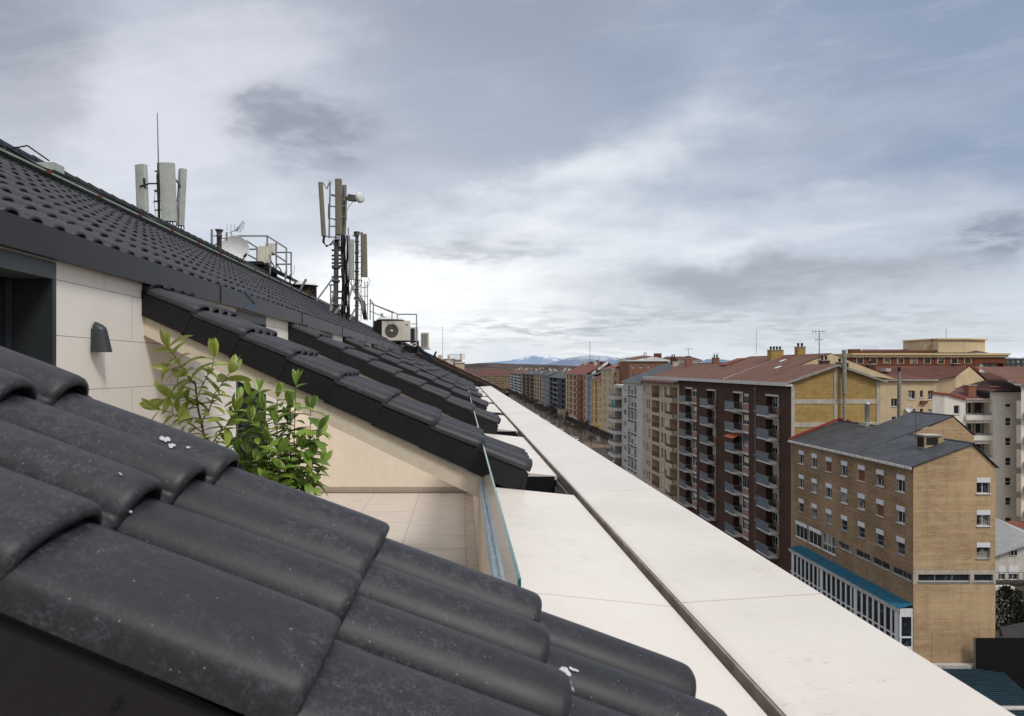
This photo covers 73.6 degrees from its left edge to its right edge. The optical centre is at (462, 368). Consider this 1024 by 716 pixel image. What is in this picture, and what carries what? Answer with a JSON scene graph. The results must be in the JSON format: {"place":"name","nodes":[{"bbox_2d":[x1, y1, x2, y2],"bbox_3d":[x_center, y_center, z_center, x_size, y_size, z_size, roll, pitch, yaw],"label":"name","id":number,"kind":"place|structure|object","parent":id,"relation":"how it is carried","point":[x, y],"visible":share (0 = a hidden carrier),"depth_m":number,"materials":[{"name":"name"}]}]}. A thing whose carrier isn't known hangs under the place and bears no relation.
{"place":"outdoors","nodes":[
{"label":"outdoors","id":0,"kind":"place"},
{"bbox_2d":[366,324,508,396],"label":"neighbour building","id":1,"kind":"structure","parent":0,"point":[457,367],"depth_m":31.20,"materials":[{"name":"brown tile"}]},
{"bbox_2d":[0,0,1023,363],"label":"sky","id":2,"kind":"structure","parent":0,"point":[730,180],"materials":[{"name":"grey"}]},
{"bbox_2d":[465,367,568,369],"bbox_3d":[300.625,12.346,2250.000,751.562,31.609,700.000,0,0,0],"label":"hills","id":3,"kind":"structure","parent":0,"point":[510,368],"depth_m":2465.85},
{"bbox_2d":[510,367,529,396],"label":"apartment building","id":4,"kind":"structure","parent":0,"point":[516,380],"depth_m":707.09,"materials":[{"name":"concrete"}]},
{"bbox_2d":[465,363,576,368],"bbox_3d":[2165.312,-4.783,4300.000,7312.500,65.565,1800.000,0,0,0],"label":"hills","id":5,"kind":"structure","parent":0,"point":[489,365],"depth_m":4382.03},
{"bbox_2d":[522,367,546,401],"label":"apartment building","id":6,"kind":"structure","parent":0,"point":[528,383],"depth_m":576.75,"materials":[{"name":"concrete"}]},
{"bbox_2d":[534,367,550,406],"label":"apartment building","id":7,"kind":"structure","parent":0,"point":[538,385],"depth_m":500.00,"materials":[{"name":"concrete"}]},
{"bbox_2d":[542,366,559,410],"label":"apartment building","id":8,"kind":"structure","parent":0,"point":[545,389],"depth_m":460.53,"materials":[{"name":"grey concrete"}]},
{"bbox_2d":[507,391,613,447],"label":"pavement","id":9,"kind":"structure","parent":0,"point":[595,442],"depth_m":305.07,"materials":[{"name":"concrete"}]},
{"bbox_2d":[575,422,585,439],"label":"bare tree","id":10,"kind":"object","parent":9,"relation":"on","point":[580,427],"visible":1,"depth_m":266.11,"materials":[{"name":"brown plant"}]},
{"bbox_2d":[507,390,613,448],"bbox_3d":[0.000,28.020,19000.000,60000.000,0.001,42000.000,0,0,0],"label":"ground","id":11,"kind":"structure","parent":0,"point":[587,430],"depth_m":238.01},
{"bbox_2d":[465,369,514,388],"bbox_3d":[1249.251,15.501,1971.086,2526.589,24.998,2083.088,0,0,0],"label":"distant town","id":12,"kind":"object","parent":11,"relation":"on","point":[508,371],"visible":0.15,"depth_m":1578.97,"materials":[{"name":"red tile"}]},
{"bbox_2d":[475,372,508,388],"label":"apartment building","id":13,"kind":"structure","parent":11,"relation":"on","point":[501,379],"depth_m":880.00,"materials":[{"name":"brown brick"}]},
{"bbox_2d":[0,139,1014,715],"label":"apartment building","id":14,"kind":"structure","parent":11,"relation":"on","point":[154,567],"depth_m":1.65,"materials":[{"name":"white paint"}]},
{"bbox_2d":[0,248,55,365],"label":"terrace door","id":15,"kind":"structure","parent":14,"relation":"in","point":[27,283],"depth_m":3.52,"materials":[{"name":"metal"}]},
{"bbox_2d":[91,322,111,351],"bbox_3d":[-2.069,-0.179,3.930,0.102,0.172,0.108,0,0,0],"label":"wall lamp","id":16,"kind":"object","parent":14,"relation":"attached to","point":[100,340],"visible":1,"depth_m":3.90,"materials":[{"name":"metal"}]},
{"bbox_2d":[135,113,186,229],"bbox_3d":[-7.848,-4.943,17.861,1.278,3.671,0.600,0,0,-35],"label":"antenna mast","id":17,"kind":"object","parent":14,"relation":"on","point":[172,209],"visible":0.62,"depth_m":17.73,"materials":[{"name":"metal"}]},
{"bbox_2d":[0,143,354,317],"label":"safety line","id":18,"kind":"object","parent":14,"relation":"on","point":[12,153],"visible":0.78,"depth_m":8.98,"materials":[{"name":"grey metal"}]},
{"bbox_2d":[6,145,114,198],"bbox_3d":[-4.706,-2.394,8.245,0.469,0.378,1.284,0,0,34],"label":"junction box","id":19,"kind":"object","parent":18,"relation":"on","point":[54,166],"visible":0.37,"depth_m":7.89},
{"bbox_2d":[139,328,253,446],"bbox_3d":[-1.525,0.646,3.893,0.692,1.747,0.407,0,0,0],"label":"potted plant","id":20,"kind":"object","parent":14,"relation":"on","point":[233,364],"visible":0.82,"depth_m":3.90,"materials":[{"name":"green plant"}]},
{"bbox_2d":[211,229,227,248],"bbox_3d":[-7.128,-3.680,20.001,0.463,0.766,0.240,0,0,23],"label":"flue stack","id":21,"kind":"object","parent":14,"relation":"on","point":[219,237],"visible":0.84,"depth_m":19.96,"materials":[{"name":"metal"}]},
{"bbox_2d":[236,310,265,468],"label":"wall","id":22,"kind":"structure","parent":14,"relation":"in","point":[260,320],"depth_m":7.18,"materials":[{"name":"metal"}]},
{"bbox_2d":[213,235,297,284],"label":"steel platform","id":23,"kind":"structure","parent":14,"relation":"on","point":[272,271],"depth_m":20.72,"materials":[{"name":"grey metal"}]},
{"bbox_2d":[222,235,248,259],"bbox_3d":[-6.672,-3.489,20.408,0.999,0.997,0.530,0,0,24],"label":"satellite dish","id":24,"kind":"object","parent":23,"relation":"attached to","point":[237,246],"visible":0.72,"depth_m":20.57,"materials":[{"name":"metal"}]},
{"bbox_2d":[258,246,271,265],"bbox_3d":[-6.032,-3.418,20.850,0.335,0.563,0.308,0,0,0],"label":"air conditioner","id":25,"kind":"object","parent":23,"relation":"on","point":[264,252],"visible":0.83,"depth_m":20.70,"materials":[{"name":"beige metal"}]},
{"bbox_2d":[216,369,332,495],"bbox_3d":[-1.100,0.760,3.964,0.763,1.519,0.522,0,0,32],"label":"potted plant","id":26,"kind":"object","parent":14,"relation":"on","point":[264,466],"visible":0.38,"depth_m":3.90,"materials":[{"name":"green plant"}]},
{"bbox_2d":[291,281,317,299],"bbox_3d":[-4.947,-2.341,21.466,0.857,0.785,0.908,0,0,0],"label":"roof vent","id":27,"kind":"object","parent":14,"relation":"on","point":[309,287],"visible":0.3,"depth_m":21.21,"materials":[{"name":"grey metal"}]},
{"bbox_2d":[316,179,364,320],"bbox_3d":[-3.363,-3.241,18.843,1.279,3.885,0.564,0,0,19],"label":"antenna mast","id":28,"kind":"object","parent":14,"relation":"on","point":[342,197],"visible":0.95,"depth_m":18.85,"materials":[{"name":"metal"}]},
{"bbox_2d":[348,228,369,322],"bbox_3d":[-2.818,-2.528,18.669,0.619,2.586,0.486,0,0,0],"label":"antenna mast","id":29,"kind":"object","parent":14,"relation":"on","point":[357,298],"visible":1,"depth_m":18.54,"materials":[{"name":"metal"}]},
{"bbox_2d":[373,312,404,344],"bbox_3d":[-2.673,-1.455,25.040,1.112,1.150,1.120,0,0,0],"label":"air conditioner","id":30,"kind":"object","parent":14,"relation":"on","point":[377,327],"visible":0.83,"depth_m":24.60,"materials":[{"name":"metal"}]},
{"bbox_2d":[370,299,417,345],"bbox_3d":[-2.390,-1.584,23.600,1.695,1.663,0.444,0,0,0],"label":"roof railing","id":31,"kind":"object","parent":14,"relation":"on","point":[393,312],"visible":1,"depth_m":23.76,"materials":[{"name":"metal"}]},
{"bbox_2d":[393,341,429,353],"bbox_3d":[-2.059,-0.720,25.862,1.306,0.486,3.865,0,0,4],"label":"bracket frame","id":32,"kind":"object","parent":14,"relation":"on","point":[412,349],"visible":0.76,"depth_m":24.60,"materials":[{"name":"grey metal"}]},
{"bbox_2d":[382,321,409,340],"bbox_3d":[-2.344,-1.294,24.155,0.987,0.737,0.358,0,0,0],"label":"air conditioner","id":33,"kind":"object","parent":32,"relation":"on","point":[395,330],"visible":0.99,"depth_m":24.00,"materials":[{"name":"beige metal"}]},
{"bbox_2d":[410,327,417,345],"bbox_3d":[-1.777,-1.163,25.156,0.286,0.668,0.356,0,0,0],"label":"air conditioner","id":34,"kind":"object","parent":32,"relation":"on","point":[412,333],"visible":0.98,"depth_m":25.00,"materials":[{"name":"beige metal"}]},
{"bbox_2d":[421,333,428,347],"bbox_3d":[-1.515,-1.109,27.639,0.334,0.642,0.330,0,0,0],"label":"air conditioner","id":35,"kind":"object","parent":32,"relation":"on","point":[424,340],"visible":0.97,"depth_m":27.48,"materials":[{"name":"beige metal"}]},
{"bbox_2d":[419,346,436,360],"bbox_3d":[-1.412,-0.584,26.461,0.277,0.618,1.293,0,0,-33],"label":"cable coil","id":36,"kind":"object","parent":14,"relation":"on","point":[427,355],"visible":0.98,"depth_m":26.11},
{"bbox_2d":[473,409,520,586],"bbox_3d":[0.127,0.648,4.930,0.038,0.300,6.660,0,0,0],"label":"glass balustrade","id":37,"kind":"object","parent":14,"relation":"on","point":[503,565],"visible":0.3,"depth_m":2.69,"materials":[{"name":"glass"}]},
{"bbox_2d":[600,359,623,439],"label":"apartment building","id":38,"kind":"structure","parent":11,"relation":"on","point":[609,376],"depth_m":264.47,"materials":[{"name":"beige paint"}]},
{"bbox_2d":[608,384,622,468],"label":"apartment building","id":39,"kind":"structure","parent":11,"relation":"on","point":[616,419],"depth_m":178.09,"materials":[{"name":"grey paint"}]},
{"bbox_2d":[621,354,684,480],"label":"apartment building","id":40,"kind":"structure","parent":11,"relation":"on","point":[633,425],"depth_m":161.58,"materials":[{"name":"grey paint"}]},
{"bbox_2d":[639,355,724,503],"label":"apartment building","id":41,"kind":"structure","parent":11,"relation":"on","point":[661,432],"depth_m":138.40,"materials":[{"name":"beige paint"}]},
{"bbox_2d":[674,343,895,573],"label":"apartment building","id":42,"kind":"structure","parent":11,"relation":"on","point":[742,421],"depth_m":95.06,"materials":[{"name":"brown brick"}]},
{"bbox_2d":[812,329,824,363],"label":"tv aerial","id":43,"kind":"object","parent":42,"relation":"on","point":[822,331],"visible":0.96,"depth_m":89.97,"materials":[{"name":"metal"}]},
{"bbox_2d":[842,350,846,420],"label":"cement pipe","id":44,"kind":"object","parent":42,"relation":"attached to","point":[844,372],"visible":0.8,"depth_m":82.99,"materials":[{"name":"grey concrete"}]},
{"bbox_2d":[788,411,998,662],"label":"brick building","id":45,"kind":"structure","parent":11,"relation":"on","point":[893,528],"depth_m":63.57,"materials":[{"name":"brick"}]},
{"bbox_2d":[798,450,803,464],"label":"window","id":46,"kind":"structure","parent":45,"relation":"in","point":[801,453],"depth_m":81.20,"materials":[{"name":"white glass"}]},
{"bbox_2d":[798,474,803,488],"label":"window","id":47,"kind":"structure","parent":45,"relation":"in","point":[801,477],"depth_m":81.20,"materials":[{"name":"white glass"}]},
{"bbox_2d":[798,498,803,513],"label":"window","id":48,"kind":"structure","parent":45,"relation":"in","point":[801,501],"depth_m":81.26,"materials":[{"name":"white glass"}]},
{"bbox_2d":[796,520,806,541],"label":"window","id":49,"kind":"structure","parent":45,"relation":"in","point":[801,528],"depth_m":81.30,"materials":[{"name":"black glass"}]},
{"bbox_2d":[811,453,816,468],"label":"window","id":50,"kind":"structure","parent":45,"relation":"in","point":[814,456],"depth_m":78.22,"materials":[{"name":"white glass"}]},
{"bbox_2d":[811,478,816,493],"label":"window","id":51,"kind":"structure","parent":45,"relation":"in","point":[814,481],"depth_m":78.22,"materials":[{"name":"white glass"}]},
{"bbox_2d":[811,503,816,519],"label":"window","id":52,"kind":"structure","parent":45,"relation":"in","point":[814,506],"depth_m":78.26,"materials":[{"name":"white glass"}]},
{"bbox_2d":[808,526,820,548],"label":"window","id":53,"kind":"structure","parent":45,"relation":"in","point":[814,534],"depth_m":78.07,"materials":[{"name":"black glass"}]},
{"bbox_2d":[825,457,831,472],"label":"window","id":54,"kind":"structure","parent":45,"relation":"in","point":[829,460],"depth_m":75.10,"materials":[{"name":"brown glass"}]},
{"bbox_2d":[821,533,835,556],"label":"window","id":55,"kind":"structure","parent":45,"relation":"in","point":[829,542],"depth_m":75.10,"materials":[{"name":"white glass"}]},
{"bbox_2d":[826,483,831,498],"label":"window","id":56,"kind":"structure","parent":45,"relation":"in","point":[829,486],"depth_m":75.10,"materials":[{"name":"white glass"}]},
{"bbox_2d":[826,509,831,525],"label":"window","id":57,"kind":"structure","parent":45,"relation":"in","point":[829,513],"depth_m":75.14,"materials":[{"name":"white glass"}]},
{"bbox_2d":[840,460,847,477],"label":"window","id":58,"kind":"structure","parent":45,"relation":"in","point":[844,463],"depth_m":72.13,"materials":[{"name":"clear glass"}]},
{"bbox_2d":[840,487,847,504],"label":"window","id":59,"kind":"structure","parent":45,"relation":"in","point":[843,490],"depth_m":72.13,"materials":[{"name":"clear glass"}]},
{"bbox_2d":[840,515,847,532],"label":"window","id":60,"kind":"structure","parent":45,"relation":"in","point":[843,517],"depth_m":72.13,"materials":[{"name":"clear glass"}]},
{"bbox_2d":[837,541,851,553],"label":"window","id":61,"kind":"structure","parent":45,"relation":"in","point":[842,545],"depth_m":72.06,"materials":[{"name":"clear glass"}]},
{"bbox_2d":[857,464,864,482],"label":"window","id":62,"kind":"structure","parent":45,"relation":"in","point":[861,468],"depth_m":68.98,"materials":[{"name":"brown glass"}]},
{"bbox_2d":[857,493,864,510],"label":"window","id":63,"kind":"structure","parent":45,"relation":"in","point":[862,497],"depth_m":69.05,"materials":[{"name":"clear glass"}]},
{"bbox_2d":[857,521,864,539],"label":"window","id":64,"kind":"structure","parent":45,"relation":"in","point":[862,525],"depth_m":69.05,"materials":[{"name":"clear glass"}]},
{"bbox_2d":[854,550,869,562],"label":"window","id":65,"kind":"structure","parent":45,"relation":"in","point":[859,553],"depth_m":68.83,"materials":[{"name":"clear glass"}]},
{"bbox_2d":[859,402,878,426],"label":"steel flue","id":66,"kind":"object","parent":45,"relation":"on","point":[867,422],"visible":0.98,"depth_m":77.78,"materials":[{"name":"metal"}]},
{"bbox_2d":[875,469,883,487],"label":"window","id":67,"kind":"structure","parent":45,"relation":"in","point":[880,473],"depth_m":65.90,"materials":[{"name":"clear glass"}]},
{"bbox_2d":[875,498,883,517],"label":"window","id":68,"kind":"structure","parent":45,"relation":"in","point":[880,503],"depth_m":65.86,"materials":[{"name":"brown glass"}]},
{"bbox_2d":[875,528,883,547],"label":"window","id":69,"kind":"structure","parent":45,"relation":"in","point":[880,532],"depth_m":65.94,"materials":[{"name":"clear glass"}]},
{"bbox_2d":[871,557,889,571],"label":"window","id":70,"kind":"structure","parent":45,"relation":"in","point":[883,564],"depth_m":65.71,"materials":[{"name":"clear glass"}]},
{"bbox_2d":[896,474,904,493],"bbox_3d":[40.360,10.625,62.770,0.300,1.650,1.280,0,0,0],"label":"window","id":71,"kind":"structure","parent":45,"relation":"in","point":[901,478],"depth_m":62.90,"materials":[{"name":"white glass"}]},
{"bbox_2d":[896,505,904,524],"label":"window","id":72,"kind":"structure","parent":45,"relation":"in","point":[901,510],"depth_m":62.90,"materials":[{"name":"white glass"}]},
{"bbox_2d":[896,536,904,556],"bbox_3d":[40.360,16.380,62.770,0.300,1.640,1.280,0,0,0],"label":"window","id":73,"kind":"structure","parent":45,"relation":"in","point":[901,541],"depth_m":62.85,"materials":[{"name":"white glass"}]},
{"bbox_2d":[891,566,911,582],"bbox_3d":[40.340,18.860,62.625,0.260,0.720,2.870,0,0,0],"label":"window","id":74,"kind":"structure","parent":45,"relation":"in","point":[898,571],"depth_m":62.70,"materials":[{"name":"black glass"}]},
{"bbox_2d":[918,574,971,582],"bbox_3d":[43.035,18.770,61.010,4.750,0.700,0.260,0,0,0],"label":"window","id":75,"kind":"structure","parent":45,"relation":"in","point":[922,578],"depth_m":61.11,"materials":[{"name":"black glass"}]},
{"bbox_2d":[976,478,990,493],"bbox_3d":[46.550,10.535,61.060,1.320,1.470,0.300,0,0,0],"label":"window","id":76,"kind":"structure","parent":45,"relation":"in","point":[982,483],"depth_m":61.17,"materials":[{"name":"white glass"}]},
{"bbox_2d":[976,542,990,558],"bbox_3d":[46.550,16.325,61.060,1.320,1.490,0.300,0,0,0],"label":"window","id":77,"kind":"structure","parent":45,"relation":"in","point":[982,547],"depth_m":61.17,"materials":[{"name":"white glass"}]},
{"bbox_2d":[976,510,991,526],"bbox_3d":[46.550,13.425,61.060,1.320,1.490,0.300,0,0,0],"label":"window","id":78,"kind":"structure","parent":45,"relation":"in","point":[982,515],"depth_m":61.17,"materials":[{"name":"white glass"}]},
{"bbox_2d":[973,574,994,582],"bbox_3d":[46.560,18.770,61.010,1.840,0.700,0.260,0,0,0],"label":"window","id":79,"kind":"structure","parent":45,"relation":"in","point":[978,578],"depth_m":61.11,"materials":[{"name":"black glass"}]},
{"bbox_2d":[930,385,991,459],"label":"apartment building","id":80,"kind":"structure","parent":11,"relation":"on","point":[967,406],"depth_m":86.00,"materials":[{"name":"white paint"}]},
{"bbox_2d":[975,402,980,412],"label":"window","id":81,"kind":"structure","parent":80,"relation":"in","point":[977,404],"depth_m":87.52,"materials":[{"name":"black glass"}]},
{"bbox_2d":[975,423,980,432],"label":"window","id":82,"kind":"structure","parent":80,"relation":"in","point":[977,425],"depth_m":87.52,"materials":[{"name":"black glass"}]},
{"bbox_2d":[933,663,1023,715],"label":"roof","id":83,"kind":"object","parent":11,"relation":"on","point":[1003,690],"visible":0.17,"depth_m":57.46,"materials":[{"name":"blue metal"}]},
{"bbox_2d":[955,380,1020,520],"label":"stair tower","id":84,"kind":"structure","parent":11,"relation":"on","point":[1005,396],"depth_m":85.50,"materials":[{"name":"white paint"}]},
{"bbox_2d":[976,367,1023,520],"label":"apartment building","id":85,"kind":"structure","parent":11,"relation":"on","point":[1015,374],"depth_m":83.88,"materials":[{"name":"white paint"}]},
{"bbox_2d":[995,518,1023,584],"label":"house","id":86,"kind":"structure","parent":11,"relation":"on","point":[1009,553],"depth_m":72.00,"materials":[{"name":"white concrete"}]},
{"bbox_2d":[998,566,1005,579],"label":"window","id":87,"kind":"structure","parent":86,"relation":"in","point":[1000,568],"depth_m":71.98,"materials":[{"name":"white glass"}]},
{"bbox_2d":[1008,566,1017,579],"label":"window","id":88,"kind":"structure","parent":86,"relation":"in","point":[1010,568],"depth_m":71.98,"materials":[{"name":"white glass"}]},
{"bbox_2d":[995,585,1023,630],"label":"shrub","id":89,"kind":"object","parent":11,"relation":"on","point":[1007,592],"visible":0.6,"depth_m":68.00,"materials":[{"name":"green plant"}]},
{"bbox_2d":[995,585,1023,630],"bbox_3d":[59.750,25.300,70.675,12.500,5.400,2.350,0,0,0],"label":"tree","id":90,"kind":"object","parent":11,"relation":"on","point":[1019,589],"depth_m":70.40,"materials":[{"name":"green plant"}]},
{"bbox_2d":[549,367,575,418],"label":"apartment building","id":91,"kind":"structure","parent":0,"point":[557,390],"depth_m":406.63,"materials":[{"name":"grey concrete"}]},
{"bbox_2d":[565,356,610,429],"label":"apartment building","id":92,"kind":"structure","parent":0,"point":[576,392],"depth_m":332.76,"materials":[{"name":"brown brick"}]},
{"bbox_2d":[544,355,638,365],"bbox_3d":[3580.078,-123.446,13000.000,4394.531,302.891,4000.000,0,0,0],"label":"mountains","id":93,"kind":"structure","parent":0,"point":[576,361],"depth_m":13355.10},
{"bbox_2d":[586,369,600,430],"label":"apartment building","id":94,"kind":"structure","parent":0,"point":[592,375],"depth_m":302.33,"materials":[{"name":"grey concrete"}]},
{"bbox_2d":[591,365,603,436],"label":"apartment building","id":95,"kind":"structure","parent":0,"point":[596,401],"depth_m":285.89,"materials":[{"name":"beige concrete"}]},
{"bbox_2d":[592,449,613,461],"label":"crossing road","id":96,"kind":"structure","parent":0,"point":[603,452],"depth_m":223.88,"materials":[{"name":"grey asphalt"}]},
{"bbox_2d":[619,352,669,383],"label":"apartment building","id":97,"kind":"structure","parent":0,"point":[631,367],"depth_m":240.00,"materials":[{"name":"orange brick"}]},
{"bbox_2d":[664,356,703,362],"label":"apartment building","id":98,"kind":"structure","parent":0,"point":[680,359],"depth_m":262.91,"materials":[{"name":"grey glass"}]},
{"bbox_2d":[702,359,729,362],"bbox_3d":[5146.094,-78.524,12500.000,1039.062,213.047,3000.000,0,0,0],"label":"mountains","id":99,"kind":"structure","parent":0,"point":[710,360],"depth_m":13535.27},
{"bbox_2d":[486,351,1023,364],"bbox_3d":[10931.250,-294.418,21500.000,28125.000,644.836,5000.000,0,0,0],"label":"mountains","id":100,"kind":"structure","parent":0,"point":[541,359],"depth_m":21837.99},
{"bbox_2d":[897,367,900,416],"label":"cement pipe","id":101,"kind":"object","parent":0,"point":[899,394],"visible":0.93,"depth_m":107.83,"materials":[{"name":"concrete"}]},
{"bbox_2d":[804,338,1010,379],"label":"apartment building","id":102,"kind":"structure","parent":0,"point":[971,353],"depth_m":172.14,"materials":[{"name":"beige brick"}]},
{"bbox_2d":[883,357,890,363],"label":"window","id":103,"kind":"structure","parent":102,"relation":"in","point":[886,360],"depth_m":172.11,"materials":[{"name":"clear glass"}]},
{"bbox_2d":[910,357,917,363],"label":"window","id":104,"kind":"structure","parent":102,"relation":"in","point":[913,360],"depth_m":172.11,"materials":[{"name":"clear glass"}]},
{"bbox_2d":[864,360,986,429],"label":"apartment building","id":105,"kind":"structure","parent":0,"point":[916,395],"depth_m":112.00,"materials":[{"name":"beige paint"}]},
{"bbox_2d":[908,391,915,399],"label":"window","id":106,"kind":"structure","parent":105,"relation":"in","point":[911,394],"depth_m":112.16,"materials":[{"name":"white glass"}]},
{"bbox_2d":[980,372,1023,386],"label":"apartment building","id":107,"kind":"structure","parent":0,"point":[988,376],"depth_m":143.82,"materials":[{"name":"brown tile"}]},
{"bbox_2d":[995,622,1023,637],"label":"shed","id":108,"kind":"structure","parent":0,"point":[1013,631],"depth_m":64.15,"materials":[{"name":"grey"}]},
{"bbox_2d":[1004,521,1023,529],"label":"house","id":109,"kind":"structure","parent":0,"point":[1019,524],"depth_m":82.49,"materials":[{"name":"red tile"}]},
{"bbox_2d":[1006,358,1023,366],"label":"apartment building","id":110,"kind":"structure","parent":0,"point":[1014,362],"depth_m":420.00,"materials":[{"name":"grey concrete"}]},
{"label":"yard","id":111,"kind":"structure","parent":0,"visible":0},
{"bbox_2d":[974,636,1023,689],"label":"wall","id":112,"kind":"structure","parent":111,"relation":"on","point":[1005,655],"depth_m":59.48,"materials":[{"name":"black"}]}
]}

